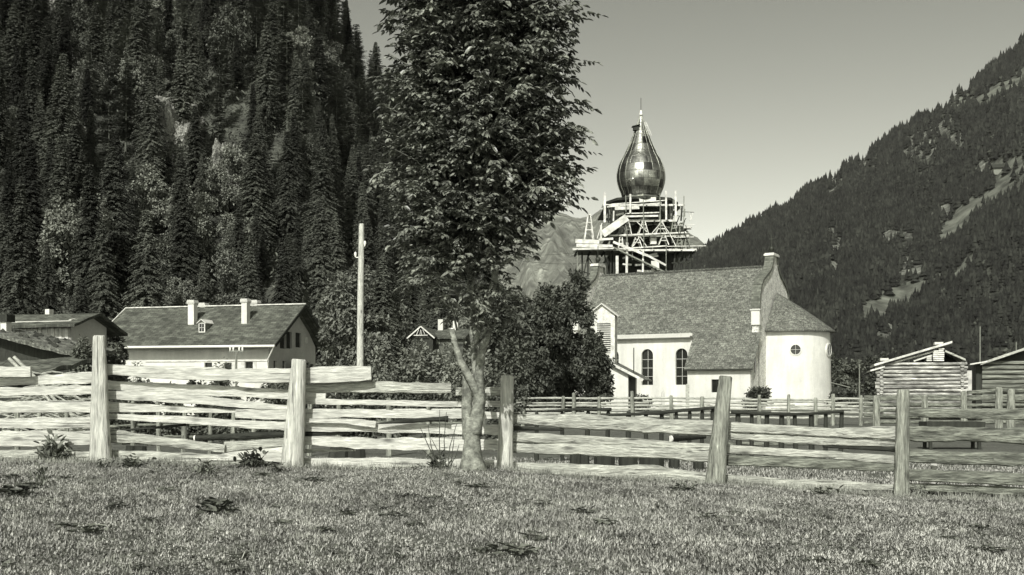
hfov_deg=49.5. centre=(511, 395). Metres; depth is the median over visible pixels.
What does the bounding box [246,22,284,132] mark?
spruce tree
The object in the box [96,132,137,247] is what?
spruce tree
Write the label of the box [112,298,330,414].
farmhouse
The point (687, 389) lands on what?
grave marker
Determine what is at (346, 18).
larch tree
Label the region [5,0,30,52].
spruce tree
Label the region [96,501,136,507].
weed
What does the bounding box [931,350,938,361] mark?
board stack
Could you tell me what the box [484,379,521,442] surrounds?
shrub
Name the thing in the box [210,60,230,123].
larch tree
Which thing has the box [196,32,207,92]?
spruce tree
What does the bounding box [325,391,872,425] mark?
meadow fence
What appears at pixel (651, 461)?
stump
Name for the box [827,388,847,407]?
shrub
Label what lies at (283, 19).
larch tree
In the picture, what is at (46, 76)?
spruce tree
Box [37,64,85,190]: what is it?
spruce tree
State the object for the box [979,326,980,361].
pole
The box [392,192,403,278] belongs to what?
spruce tree
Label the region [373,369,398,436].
shrub
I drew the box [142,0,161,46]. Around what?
larch tree
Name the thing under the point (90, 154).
spruce tree
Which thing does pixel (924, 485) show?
weed
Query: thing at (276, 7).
spruce tree
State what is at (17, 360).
leaning pole
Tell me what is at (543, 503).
weed
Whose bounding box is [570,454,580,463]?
stump
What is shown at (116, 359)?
shrub
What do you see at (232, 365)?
window
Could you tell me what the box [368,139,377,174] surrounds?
spruce tree
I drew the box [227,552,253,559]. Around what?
weed
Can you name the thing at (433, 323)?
spruce tree
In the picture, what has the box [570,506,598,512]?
weed
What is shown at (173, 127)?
rock outcrop
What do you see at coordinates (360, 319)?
telegraph pole
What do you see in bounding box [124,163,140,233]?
spruce tree
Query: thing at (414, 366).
shrub
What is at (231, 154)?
broadleaf tree
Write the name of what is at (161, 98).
rock outcrop
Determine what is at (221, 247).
broadleaf tree
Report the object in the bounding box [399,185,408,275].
spruce tree
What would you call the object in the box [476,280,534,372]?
broadleaf tree
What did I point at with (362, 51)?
larch tree
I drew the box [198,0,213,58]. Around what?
spruce tree
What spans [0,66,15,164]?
spruce tree
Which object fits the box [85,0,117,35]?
larch tree
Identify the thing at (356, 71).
spruce tree
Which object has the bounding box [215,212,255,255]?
broadleaf tree
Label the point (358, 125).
larch tree
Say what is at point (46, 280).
spruce tree
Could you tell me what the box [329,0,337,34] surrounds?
larch tree
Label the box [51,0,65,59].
spruce tree
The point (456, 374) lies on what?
shrub
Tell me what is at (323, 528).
weed
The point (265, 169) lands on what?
spruce tree
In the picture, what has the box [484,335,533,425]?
shrub
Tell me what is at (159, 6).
larch tree
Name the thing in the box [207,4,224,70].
spruce tree
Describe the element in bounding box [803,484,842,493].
weed
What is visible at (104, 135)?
larch tree
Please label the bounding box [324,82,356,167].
larch tree
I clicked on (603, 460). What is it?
stump
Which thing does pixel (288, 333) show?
window
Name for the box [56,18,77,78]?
spruce tree
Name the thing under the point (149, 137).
spruce tree
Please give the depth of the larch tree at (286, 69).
164.73 m
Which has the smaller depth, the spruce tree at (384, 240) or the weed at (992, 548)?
the weed at (992, 548)
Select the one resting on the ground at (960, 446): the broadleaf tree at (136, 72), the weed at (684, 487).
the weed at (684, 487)
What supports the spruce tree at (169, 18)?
on the hillside
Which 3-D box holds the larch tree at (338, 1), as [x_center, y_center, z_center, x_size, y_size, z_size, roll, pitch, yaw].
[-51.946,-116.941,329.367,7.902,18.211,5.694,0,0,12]
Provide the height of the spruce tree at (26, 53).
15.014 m
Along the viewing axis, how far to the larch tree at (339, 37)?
275.24 m
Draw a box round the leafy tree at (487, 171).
[363,0,608,471]
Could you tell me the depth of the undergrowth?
161.74 m
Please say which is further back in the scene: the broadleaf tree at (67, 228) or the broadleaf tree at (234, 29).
the broadleaf tree at (234, 29)
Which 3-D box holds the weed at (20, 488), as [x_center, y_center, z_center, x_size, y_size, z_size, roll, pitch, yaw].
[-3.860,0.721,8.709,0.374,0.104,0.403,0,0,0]
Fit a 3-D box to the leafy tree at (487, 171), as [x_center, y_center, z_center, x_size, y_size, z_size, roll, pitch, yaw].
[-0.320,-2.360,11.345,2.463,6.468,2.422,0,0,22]
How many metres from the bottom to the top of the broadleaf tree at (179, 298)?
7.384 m
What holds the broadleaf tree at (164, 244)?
on the hillside
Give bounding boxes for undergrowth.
[0,0,525,397]
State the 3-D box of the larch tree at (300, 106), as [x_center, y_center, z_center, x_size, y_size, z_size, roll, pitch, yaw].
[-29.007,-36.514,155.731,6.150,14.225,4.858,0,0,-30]
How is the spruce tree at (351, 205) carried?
on the hillside
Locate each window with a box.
[201,363,215,366]
[220,363,234,368]
[241,362,255,368]
[280,337,283,348]
[286,332,289,348]
[296,333,299,347]
[642,349,652,384]
[676,348,686,384]
[712,379,718,391]
[789,343,801,355]
[825,343,831,356]
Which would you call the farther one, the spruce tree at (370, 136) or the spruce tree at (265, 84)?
the spruce tree at (370, 136)
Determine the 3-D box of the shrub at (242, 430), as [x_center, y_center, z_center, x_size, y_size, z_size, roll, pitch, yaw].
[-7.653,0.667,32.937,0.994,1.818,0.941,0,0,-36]
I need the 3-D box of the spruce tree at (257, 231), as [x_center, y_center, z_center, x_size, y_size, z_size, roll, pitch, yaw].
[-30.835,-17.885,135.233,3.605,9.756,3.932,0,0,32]
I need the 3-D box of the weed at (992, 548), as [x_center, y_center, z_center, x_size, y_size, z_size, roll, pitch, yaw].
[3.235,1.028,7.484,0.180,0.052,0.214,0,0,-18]
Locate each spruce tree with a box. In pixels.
[0,0,14,39]
[0,8,4,46]
[0,15,6,68]
[0,24,8,103]
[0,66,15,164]
[0,148,16,219]
[0,171,18,273]
[0,184,45,314]
[0,213,22,302]
[1,4,22,101]
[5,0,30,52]
[5,44,31,153]
[10,92,37,199]
[15,139,47,259]
[19,25,47,120]
[20,0,51,85]
[23,56,37,135]
[29,95,49,176]
[34,135,80,290]
[34,245,62,313]
[36,16,57,102]
[36,35,55,122]
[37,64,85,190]
[38,139,56,238]
[39,0,53,27]
[45,52,87,172]
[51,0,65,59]
[52,0,75,43]
[53,16,81,92]
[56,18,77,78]
[63,164,113,313]
[64,125,95,223]
[69,275,83,313]
[70,80,86,156]
[71,278,92,313]
[78,3,115,110]
[78,68,99,141]
[81,106,102,193]
[85,221,122,320]
[95,147,139,290]
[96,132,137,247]
[102,0,116,84]
[108,0,131,86]
[113,7,155,122]
[116,62,138,141]
[117,209,165,314]
[123,67,174,182]
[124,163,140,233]
[133,0,152,63]
[134,83,171,203]
[140,154,157,227]
[152,253,163,306]
[154,57,167,96]
[159,220,181,297]
[160,0,175,63]
[161,153,201,268]
[163,146,191,231]
[163,191,200,305]
[165,50,207,160]
[173,0,183,32]
[183,106,213,203]
[183,162,199,258]
[185,14,205,113]
[187,0,203,17]
[193,0,202,38]
[194,154,212,223]
[194,259,214,304]
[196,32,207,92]
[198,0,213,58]
[207,0,218,39]
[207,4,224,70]
[222,0,239,45]
[226,198,246,302]
[228,36,245,88]
[232,133,278,253]
[234,0,249,37]
[235,235,260,304]
[239,261,264,305]
[243,85,259,152]
[243,109,276,204]
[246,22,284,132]
[249,208,271,281]
[253,0,288,83]
[253,246,266,305]
[255,0,280,44]
[257,152,275,230]
[269,130,303,235]
[269,238,295,305]
[277,46,285,93]
[279,50,306,150]
[281,234,302,302]
[283,114,308,202]
[292,217,308,286]
[298,49,316,114]
[300,198,335,320]
[301,148,349,257]
[303,6,314,72]
[303,291,312,313]
[306,121,342,236]
[309,24,332,106]
[312,100,323,155]
[313,0,328,28]
[326,31,330,77]
[327,114,342,182]
[327,135,347,231]
[327,212,348,283]
[328,335,342,396]
[329,132,339,185]
[339,145,368,231]
[340,69,362,135]
[341,161,359,261]
[343,21,356,57]
[343,47,356,101]
[344,103,359,160]
[348,183,374,278]
[349,157,371,249]
[353,65,358,90]
[354,218,383,312]
[356,143,371,194]
[360,145,378,237]
[362,93,377,137]
[364,257,403,372]
[367,42,382,75]
[368,131,372,160]
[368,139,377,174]
[371,153,381,208]
[371,168,391,248]
[371,170,380,234]
[372,137,392,207]
[373,175,400,274]
[374,98,381,131]
[374,188,395,272]
[374,226,400,314]
[375,123,392,177]
[375,221,397,281]
[378,73,387,112]
[390,124,398,166]
[391,134,405,184]
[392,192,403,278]
[395,227,433,315]
[397,261,420,345]
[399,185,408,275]
[414,291,427,327]
[415,291,430,327]
[426,299,439,329]
[434,267,450,327]
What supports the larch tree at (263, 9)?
on the hillside
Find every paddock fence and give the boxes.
[14,398,461,455]
[534,406,843,461]
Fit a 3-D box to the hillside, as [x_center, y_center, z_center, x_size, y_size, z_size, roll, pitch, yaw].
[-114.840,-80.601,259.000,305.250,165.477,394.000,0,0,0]
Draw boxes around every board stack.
[924,356,931,361]
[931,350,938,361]
[936,348,943,361]
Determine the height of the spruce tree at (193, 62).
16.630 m
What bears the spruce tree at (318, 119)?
on the hillside
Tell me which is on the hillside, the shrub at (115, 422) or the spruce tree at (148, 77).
the spruce tree at (148, 77)
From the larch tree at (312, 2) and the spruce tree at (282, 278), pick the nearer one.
the spruce tree at (282, 278)
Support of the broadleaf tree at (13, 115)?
on the hillside
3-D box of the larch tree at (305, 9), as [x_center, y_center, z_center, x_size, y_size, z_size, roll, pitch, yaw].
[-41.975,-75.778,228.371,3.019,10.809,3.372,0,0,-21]
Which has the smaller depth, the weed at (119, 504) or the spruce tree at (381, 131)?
the weed at (119, 504)
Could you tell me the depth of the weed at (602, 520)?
8.12 m
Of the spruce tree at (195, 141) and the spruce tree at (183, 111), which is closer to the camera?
the spruce tree at (195, 141)
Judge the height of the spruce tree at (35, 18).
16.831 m
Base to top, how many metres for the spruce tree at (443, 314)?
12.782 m
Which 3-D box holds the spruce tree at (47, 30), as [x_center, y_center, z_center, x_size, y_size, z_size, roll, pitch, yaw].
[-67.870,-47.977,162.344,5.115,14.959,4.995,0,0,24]
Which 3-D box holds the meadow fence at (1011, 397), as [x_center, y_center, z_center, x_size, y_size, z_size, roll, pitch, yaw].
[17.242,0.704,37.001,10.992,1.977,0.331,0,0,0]
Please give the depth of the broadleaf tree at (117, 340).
68.16 m
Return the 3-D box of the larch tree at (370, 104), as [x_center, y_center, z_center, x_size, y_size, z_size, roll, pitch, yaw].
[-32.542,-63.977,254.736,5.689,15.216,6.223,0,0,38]
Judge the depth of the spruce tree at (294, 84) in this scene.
159.61 m
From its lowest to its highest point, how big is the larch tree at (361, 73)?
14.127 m
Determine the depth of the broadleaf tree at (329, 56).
241.80 m
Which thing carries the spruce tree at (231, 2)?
on the hillside
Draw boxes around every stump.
[125,445,134,450]
[135,445,146,450]
[328,447,348,457]
[348,448,365,457]
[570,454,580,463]
[581,455,589,463]
[594,456,614,464]
[618,457,637,465]
[639,458,663,466]
[669,459,679,468]
[693,462,703,470]
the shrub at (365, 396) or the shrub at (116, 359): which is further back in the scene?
the shrub at (116, 359)
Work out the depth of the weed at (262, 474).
10.73 m
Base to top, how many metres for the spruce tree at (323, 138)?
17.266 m
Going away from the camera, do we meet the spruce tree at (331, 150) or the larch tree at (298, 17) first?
the spruce tree at (331, 150)
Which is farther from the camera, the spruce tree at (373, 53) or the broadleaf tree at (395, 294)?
the spruce tree at (373, 53)
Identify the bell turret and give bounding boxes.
[591,303,621,362]
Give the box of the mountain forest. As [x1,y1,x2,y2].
[571,33,1023,395]
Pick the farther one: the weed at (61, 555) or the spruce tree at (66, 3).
the spruce tree at (66, 3)
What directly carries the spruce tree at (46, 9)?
on the hillside
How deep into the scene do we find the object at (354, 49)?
291.96 m
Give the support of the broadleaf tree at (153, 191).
on the hillside
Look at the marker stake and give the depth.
12.08 m
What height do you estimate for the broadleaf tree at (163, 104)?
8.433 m
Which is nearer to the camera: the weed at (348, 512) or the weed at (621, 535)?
the weed at (621, 535)
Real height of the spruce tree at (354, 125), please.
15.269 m
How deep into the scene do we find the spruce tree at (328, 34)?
245.81 m
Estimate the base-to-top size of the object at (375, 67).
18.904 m
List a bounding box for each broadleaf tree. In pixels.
[4,105,18,160]
[36,192,118,291]
[67,28,115,85]
[70,0,103,37]
[71,59,109,106]
[106,336,128,400]
[114,49,167,104]
[121,163,173,239]
[148,0,186,26]
[150,229,198,288]
[155,100,166,115]
[160,183,221,272]
[160,277,197,307]
[161,135,198,183]
[163,18,198,64]
[196,143,248,221]
[199,247,243,306]
[201,2,254,75]
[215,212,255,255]
[215,227,260,272]
[277,26,314,74]
[299,133,319,187]
[304,304,337,392]
[312,262,397,397]
[321,36,345,79]
[323,116,349,151]
[345,60,365,74]
[354,76,381,113]
[366,298,412,378]
[375,274,401,304]
[416,271,454,321]
[444,308,484,363]
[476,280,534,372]
[493,300,578,411]
[522,294,562,411]
[523,268,597,411]
[568,327,615,414]
[831,352,848,386]
[831,359,865,404]
[863,351,888,401]
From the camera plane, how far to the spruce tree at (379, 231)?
154.15 m
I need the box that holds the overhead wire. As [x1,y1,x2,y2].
[517,252,604,263]
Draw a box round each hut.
[831,382,849,400]
[990,164,1004,174]
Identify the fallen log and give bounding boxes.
[668,435,705,441]
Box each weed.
[0,473,20,477]
[0,481,37,494]
[0,559,12,565]
[29,454,51,486]
[33,428,79,459]
[50,474,71,478]
[51,521,77,526]
[51,554,76,558]
[56,523,112,532]
[96,458,114,468]
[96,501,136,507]
[120,453,156,467]
[125,561,150,568]
[140,516,164,521]
[156,486,174,490]
[191,458,217,473]
[194,497,239,513]
[212,559,236,564]
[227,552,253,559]
[227,566,250,571]
[233,447,272,467]
[250,472,270,475]
[267,462,286,471]
[271,516,295,524]
[300,474,324,481]
[313,525,336,530]
[324,547,348,553]
[336,509,361,514]
[383,511,408,516]
[384,552,404,556]
[395,492,418,496]
[417,450,450,468]
[465,482,489,487]
[471,546,495,553]
[487,540,542,555]
[517,530,560,540]
[534,500,552,504]
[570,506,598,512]
[593,517,626,524]
[610,533,629,537]
[640,543,670,548]
[669,481,698,490]
[688,512,731,518]
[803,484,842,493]
[807,555,832,561]
[856,560,884,565]
[914,483,928,496]
[934,535,958,539]
[963,543,986,548]
[965,523,995,528]
[971,543,1009,552]
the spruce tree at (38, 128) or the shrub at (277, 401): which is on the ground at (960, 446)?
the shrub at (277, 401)
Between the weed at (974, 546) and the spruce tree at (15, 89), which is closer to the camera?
the weed at (974, 546)
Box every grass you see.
[304,456,1023,487]
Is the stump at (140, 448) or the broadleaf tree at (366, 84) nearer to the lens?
the stump at (140, 448)
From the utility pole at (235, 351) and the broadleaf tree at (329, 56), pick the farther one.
the broadleaf tree at (329, 56)
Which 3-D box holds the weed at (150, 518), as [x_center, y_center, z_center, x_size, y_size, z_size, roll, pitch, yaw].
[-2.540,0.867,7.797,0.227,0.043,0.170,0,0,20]
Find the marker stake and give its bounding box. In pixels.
[930,463,936,494]
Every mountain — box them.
[483,209,704,311]
[702,68,1023,396]
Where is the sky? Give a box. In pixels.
[336,0,1023,243]
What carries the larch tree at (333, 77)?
on the hillside
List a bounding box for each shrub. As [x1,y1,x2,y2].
[67,334,91,428]
[106,343,130,399]
[109,390,130,444]
[123,378,165,445]
[129,361,143,423]
[160,381,189,434]
[186,380,218,441]
[207,380,244,443]
[210,357,233,417]
[236,397,263,440]
[261,383,287,437]
[305,383,324,408]
[324,393,357,436]
[342,393,381,438]
[367,345,430,395]
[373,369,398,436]
[378,377,417,437]
[397,338,461,396]
[411,394,450,437]
[437,341,497,421]
[449,378,484,438]
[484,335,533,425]
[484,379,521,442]
[634,393,653,410]
[741,385,771,410]
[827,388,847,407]
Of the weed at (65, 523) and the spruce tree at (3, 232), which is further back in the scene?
the spruce tree at (3, 232)
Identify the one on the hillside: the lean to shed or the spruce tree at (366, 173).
the spruce tree at (366, 173)
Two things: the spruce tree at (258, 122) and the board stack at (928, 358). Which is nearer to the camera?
the board stack at (928, 358)
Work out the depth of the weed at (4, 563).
6.21 m
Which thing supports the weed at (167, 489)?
on the ground at (960, 446)
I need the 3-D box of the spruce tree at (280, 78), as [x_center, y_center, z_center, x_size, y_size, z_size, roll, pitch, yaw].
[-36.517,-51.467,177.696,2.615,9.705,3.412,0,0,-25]
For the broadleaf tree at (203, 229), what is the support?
on the hillside
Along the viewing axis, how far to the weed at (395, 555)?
6.69 m
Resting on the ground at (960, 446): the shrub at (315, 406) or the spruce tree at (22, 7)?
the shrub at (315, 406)
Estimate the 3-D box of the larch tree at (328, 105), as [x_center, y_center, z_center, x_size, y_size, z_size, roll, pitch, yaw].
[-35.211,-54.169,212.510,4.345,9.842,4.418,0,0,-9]
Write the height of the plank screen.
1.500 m
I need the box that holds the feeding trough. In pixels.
[919,421,984,448]
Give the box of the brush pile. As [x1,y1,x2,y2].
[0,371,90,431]
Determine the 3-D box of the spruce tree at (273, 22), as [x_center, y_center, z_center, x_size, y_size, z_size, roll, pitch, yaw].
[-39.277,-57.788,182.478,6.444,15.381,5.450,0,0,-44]
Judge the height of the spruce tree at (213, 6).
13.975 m
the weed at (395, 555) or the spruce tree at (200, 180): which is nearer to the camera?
the weed at (395, 555)
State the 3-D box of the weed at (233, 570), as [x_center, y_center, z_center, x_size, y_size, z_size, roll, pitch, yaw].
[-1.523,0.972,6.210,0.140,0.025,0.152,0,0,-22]
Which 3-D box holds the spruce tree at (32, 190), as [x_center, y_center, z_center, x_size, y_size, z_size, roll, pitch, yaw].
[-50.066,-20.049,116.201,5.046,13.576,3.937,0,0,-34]
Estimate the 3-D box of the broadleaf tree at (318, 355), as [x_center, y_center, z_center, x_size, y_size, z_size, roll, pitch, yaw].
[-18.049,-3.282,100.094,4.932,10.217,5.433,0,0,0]
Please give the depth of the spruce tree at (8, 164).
120.90 m
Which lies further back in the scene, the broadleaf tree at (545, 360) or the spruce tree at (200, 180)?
the spruce tree at (200, 180)
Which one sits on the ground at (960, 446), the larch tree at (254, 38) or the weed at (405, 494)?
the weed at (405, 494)
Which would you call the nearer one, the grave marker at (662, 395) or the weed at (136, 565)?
the weed at (136, 565)
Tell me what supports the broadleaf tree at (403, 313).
on the ground at (960, 446)
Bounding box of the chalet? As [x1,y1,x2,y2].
[407,319,470,368]
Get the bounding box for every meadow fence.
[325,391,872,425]
[864,387,1023,439]
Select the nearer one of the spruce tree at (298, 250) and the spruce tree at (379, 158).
the spruce tree at (298, 250)
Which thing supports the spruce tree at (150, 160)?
on the hillside
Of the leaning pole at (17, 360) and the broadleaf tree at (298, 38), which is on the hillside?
the broadleaf tree at (298, 38)
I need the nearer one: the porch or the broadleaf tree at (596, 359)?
the broadleaf tree at (596, 359)
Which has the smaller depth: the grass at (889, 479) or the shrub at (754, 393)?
the grass at (889, 479)
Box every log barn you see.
[866,341,967,418]
[968,348,1023,420]
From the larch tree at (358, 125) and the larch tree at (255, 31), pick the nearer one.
the larch tree at (255, 31)
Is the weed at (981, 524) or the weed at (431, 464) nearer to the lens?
the weed at (981, 524)
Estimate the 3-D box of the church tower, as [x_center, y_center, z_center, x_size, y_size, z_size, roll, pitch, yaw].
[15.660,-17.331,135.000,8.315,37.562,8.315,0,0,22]
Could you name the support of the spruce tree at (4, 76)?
on the hillside
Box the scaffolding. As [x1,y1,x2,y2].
[573,191,705,278]
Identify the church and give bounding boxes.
[573,234,835,408]
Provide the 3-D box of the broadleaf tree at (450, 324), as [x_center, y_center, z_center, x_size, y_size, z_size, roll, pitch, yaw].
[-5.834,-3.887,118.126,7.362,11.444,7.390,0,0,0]
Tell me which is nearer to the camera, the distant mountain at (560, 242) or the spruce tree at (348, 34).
the spruce tree at (348, 34)
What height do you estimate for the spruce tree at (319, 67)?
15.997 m
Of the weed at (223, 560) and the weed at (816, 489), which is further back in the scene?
the weed at (816, 489)
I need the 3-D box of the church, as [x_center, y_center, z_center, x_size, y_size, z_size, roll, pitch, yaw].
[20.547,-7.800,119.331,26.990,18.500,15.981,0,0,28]
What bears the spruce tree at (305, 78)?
on the hillside
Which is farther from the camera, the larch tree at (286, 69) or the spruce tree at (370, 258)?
the larch tree at (286, 69)
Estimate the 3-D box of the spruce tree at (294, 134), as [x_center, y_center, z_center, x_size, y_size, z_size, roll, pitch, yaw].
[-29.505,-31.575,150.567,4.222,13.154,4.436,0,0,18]
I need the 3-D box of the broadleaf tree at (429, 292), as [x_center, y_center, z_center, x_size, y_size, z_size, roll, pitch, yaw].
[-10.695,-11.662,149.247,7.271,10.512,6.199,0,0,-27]
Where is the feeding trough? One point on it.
(976, 424)
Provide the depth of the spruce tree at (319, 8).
250.31 m
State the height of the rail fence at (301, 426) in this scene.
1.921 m
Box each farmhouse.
[12,309,127,344]
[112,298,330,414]
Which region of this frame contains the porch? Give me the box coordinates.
[602,348,651,410]
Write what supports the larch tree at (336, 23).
on the hillside
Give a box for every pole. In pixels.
[8,356,60,412]
[229,347,243,386]
[354,223,365,434]
[859,364,859,395]
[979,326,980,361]
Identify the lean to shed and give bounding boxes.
[0,314,115,413]
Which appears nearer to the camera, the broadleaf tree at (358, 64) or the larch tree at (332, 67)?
the larch tree at (332, 67)
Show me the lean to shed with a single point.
(19, 344)
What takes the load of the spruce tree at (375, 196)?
on the hillside
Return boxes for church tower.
[606,110,677,273]
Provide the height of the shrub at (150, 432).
2.179 m
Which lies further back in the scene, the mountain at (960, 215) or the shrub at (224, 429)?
the mountain at (960, 215)
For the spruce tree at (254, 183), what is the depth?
140.18 m
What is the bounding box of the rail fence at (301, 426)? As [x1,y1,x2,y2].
[0,335,1023,496]
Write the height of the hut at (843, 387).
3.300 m
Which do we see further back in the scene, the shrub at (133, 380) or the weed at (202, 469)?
the shrub at (133, 380)
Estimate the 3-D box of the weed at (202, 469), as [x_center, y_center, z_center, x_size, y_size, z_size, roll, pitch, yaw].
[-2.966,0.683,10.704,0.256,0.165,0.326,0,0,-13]
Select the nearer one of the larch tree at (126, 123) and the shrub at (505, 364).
the shrub at (505, 364)
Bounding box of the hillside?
[0,0,564,404]
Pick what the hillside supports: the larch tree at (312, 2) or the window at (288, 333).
the larch tree at (312, 2)
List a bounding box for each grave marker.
[661,391,664,410]
[686,383,688,407]
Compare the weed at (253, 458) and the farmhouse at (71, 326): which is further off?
the farmhouse at (71, 326)
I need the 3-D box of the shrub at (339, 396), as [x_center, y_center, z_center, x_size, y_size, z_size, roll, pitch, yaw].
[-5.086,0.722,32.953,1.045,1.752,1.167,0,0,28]
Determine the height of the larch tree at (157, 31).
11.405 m
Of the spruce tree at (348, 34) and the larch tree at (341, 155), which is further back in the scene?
the spruce tree at (348, 34)
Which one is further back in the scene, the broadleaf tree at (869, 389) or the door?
the broadleaf tree at (869, 389)
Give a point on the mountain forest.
(866, 255)
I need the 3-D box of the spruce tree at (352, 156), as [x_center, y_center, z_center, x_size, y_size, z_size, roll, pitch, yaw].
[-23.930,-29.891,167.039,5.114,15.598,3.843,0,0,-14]
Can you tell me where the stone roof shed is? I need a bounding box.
[0,357,91,430]
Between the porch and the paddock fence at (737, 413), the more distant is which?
the porch
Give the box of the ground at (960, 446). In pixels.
[0,397,1023,574]
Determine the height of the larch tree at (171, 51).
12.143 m
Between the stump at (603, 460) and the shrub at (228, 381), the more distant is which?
the shrub at (228, 381)
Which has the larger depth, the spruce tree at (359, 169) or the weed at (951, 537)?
the spruce tree at (359, 169)
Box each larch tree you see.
[76,0,95,20]
[76,44,105,113]
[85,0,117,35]
[87,0,107,47]
[96,107,126,167]
[107,19,130,89]
[107,70,140,158]
[108,14,130,82]
[115,0,137,29]
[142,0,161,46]
[146,0,166,22]
[149,16,166,63]
[150,34,167,81]
[163,33,177,94]
[176,18,190,72]
[178,0,191,30]
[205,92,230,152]
[207,36,241,107]
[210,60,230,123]
[238,8,263,100]
[246,0,256,18]
[246,10,260,65]
[249,0,267,35]
[254,0,269,44]
[262,112,279,170]
[263,25,313,130]
[276,0,294,30]
[276,0,303,22]
[277,2,292,47]
[278,0,295,27]
[288,83,318,179]
[290,0,315,70]
[295,0,321,21]
[302,1,308,31]
[321,87,334,116]
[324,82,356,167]
[325,106,336,152]
[326,51,342,92]
[327,0,339,18]
[327,110,343,149]
[328,60,344,109]
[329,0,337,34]
[330,4,345,54]
[330,27,337,57]
[334,75,344,128]
[335,0,342,15]
[335,28,345,65]
[336,135,348,186]
[338,2,353,41]
[338,100,357,183]
[340,1,353,46]
[340,35,346,60]
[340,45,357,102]
[342,104,359,159]
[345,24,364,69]
[353,24,366,65]
[353,77,377,138]
[354,106,367,148]
[357,66,366,108]
[363,83,380,143]
[365,50,371,76]
[366,64,377,92]
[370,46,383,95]
[384,97,393,162]
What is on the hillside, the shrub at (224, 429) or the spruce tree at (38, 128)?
the spruce tree at (38, 128)
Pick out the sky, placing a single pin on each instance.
(743, 104)
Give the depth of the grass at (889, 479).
20.95 m
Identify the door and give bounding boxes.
[629,377,635,410]
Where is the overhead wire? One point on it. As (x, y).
(555, 254)
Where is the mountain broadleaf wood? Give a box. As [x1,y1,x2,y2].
[691,63,1023,391]
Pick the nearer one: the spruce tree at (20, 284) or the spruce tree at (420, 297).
the spruce tree at (20, 284)
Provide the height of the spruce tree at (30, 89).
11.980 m
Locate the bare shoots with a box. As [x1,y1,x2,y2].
[420,410,458,468]
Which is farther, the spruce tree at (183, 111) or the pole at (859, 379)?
the spruce tree at (183, 111)
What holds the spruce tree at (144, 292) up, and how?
on the hillside
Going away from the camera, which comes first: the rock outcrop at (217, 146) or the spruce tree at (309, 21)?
the rock outcrop at (217, 146)
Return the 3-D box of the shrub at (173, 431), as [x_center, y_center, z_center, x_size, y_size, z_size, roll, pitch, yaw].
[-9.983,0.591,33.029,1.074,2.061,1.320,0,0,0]
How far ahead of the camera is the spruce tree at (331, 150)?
152.44 m
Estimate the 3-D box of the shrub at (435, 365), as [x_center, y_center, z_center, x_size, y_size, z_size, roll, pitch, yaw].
[-3.868,-0.509,49.883,2.686,4.143,2.837,0,0,-41]
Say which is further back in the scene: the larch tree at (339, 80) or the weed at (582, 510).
the larch tree at (339, 80)
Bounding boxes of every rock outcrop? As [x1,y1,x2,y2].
[48,0,55,24]
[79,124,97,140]
[137,95,206,132]
[156,100,192,182]
[208,138,243,212]
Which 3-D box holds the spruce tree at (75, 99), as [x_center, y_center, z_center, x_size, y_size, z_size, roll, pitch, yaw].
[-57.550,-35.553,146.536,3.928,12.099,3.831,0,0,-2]
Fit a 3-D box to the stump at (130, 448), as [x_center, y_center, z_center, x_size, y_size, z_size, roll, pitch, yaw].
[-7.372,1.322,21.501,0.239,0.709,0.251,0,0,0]
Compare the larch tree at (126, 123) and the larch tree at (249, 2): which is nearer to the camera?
the larch tree at (126, 123)
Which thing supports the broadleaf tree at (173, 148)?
on the hillside
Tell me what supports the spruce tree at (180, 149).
on the hillside
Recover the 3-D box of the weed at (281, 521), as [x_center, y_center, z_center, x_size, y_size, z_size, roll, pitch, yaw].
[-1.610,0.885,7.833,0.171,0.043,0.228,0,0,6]
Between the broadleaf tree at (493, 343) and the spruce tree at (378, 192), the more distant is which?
the spruce tree at (378, 192)
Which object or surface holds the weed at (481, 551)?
on the ground at (960, 446)
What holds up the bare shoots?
on the ground at (960, 446)
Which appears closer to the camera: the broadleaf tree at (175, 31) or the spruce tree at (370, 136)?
the broadleaf tree at (175, 31)
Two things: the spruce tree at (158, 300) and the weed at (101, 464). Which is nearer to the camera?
the weed at (101, 464)
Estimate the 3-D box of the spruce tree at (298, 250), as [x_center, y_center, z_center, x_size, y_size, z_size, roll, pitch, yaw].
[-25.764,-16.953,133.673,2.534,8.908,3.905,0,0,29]
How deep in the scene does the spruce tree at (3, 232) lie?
105.34 m
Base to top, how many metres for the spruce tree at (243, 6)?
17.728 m
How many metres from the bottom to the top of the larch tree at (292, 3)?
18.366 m
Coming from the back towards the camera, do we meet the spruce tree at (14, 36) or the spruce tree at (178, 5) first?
the spruce tree at (178, 5)
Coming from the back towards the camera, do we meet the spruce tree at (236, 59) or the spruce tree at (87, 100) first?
the spruce tree at (236, 59)
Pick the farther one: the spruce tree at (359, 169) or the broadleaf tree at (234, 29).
the broadleaf tree at (234, 29)
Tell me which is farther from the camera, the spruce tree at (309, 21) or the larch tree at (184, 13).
the spruce tree at (309, 21)
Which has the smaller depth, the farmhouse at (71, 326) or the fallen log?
the fallen log
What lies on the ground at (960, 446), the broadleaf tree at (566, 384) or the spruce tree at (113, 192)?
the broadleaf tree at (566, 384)
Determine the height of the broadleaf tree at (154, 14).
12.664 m
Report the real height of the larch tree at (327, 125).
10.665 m
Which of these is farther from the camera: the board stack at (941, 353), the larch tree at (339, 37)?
the larch tree at (339, 37)
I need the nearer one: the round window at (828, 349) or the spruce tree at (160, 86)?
the round window at (828, 349)
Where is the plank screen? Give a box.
[964,371,971,394]

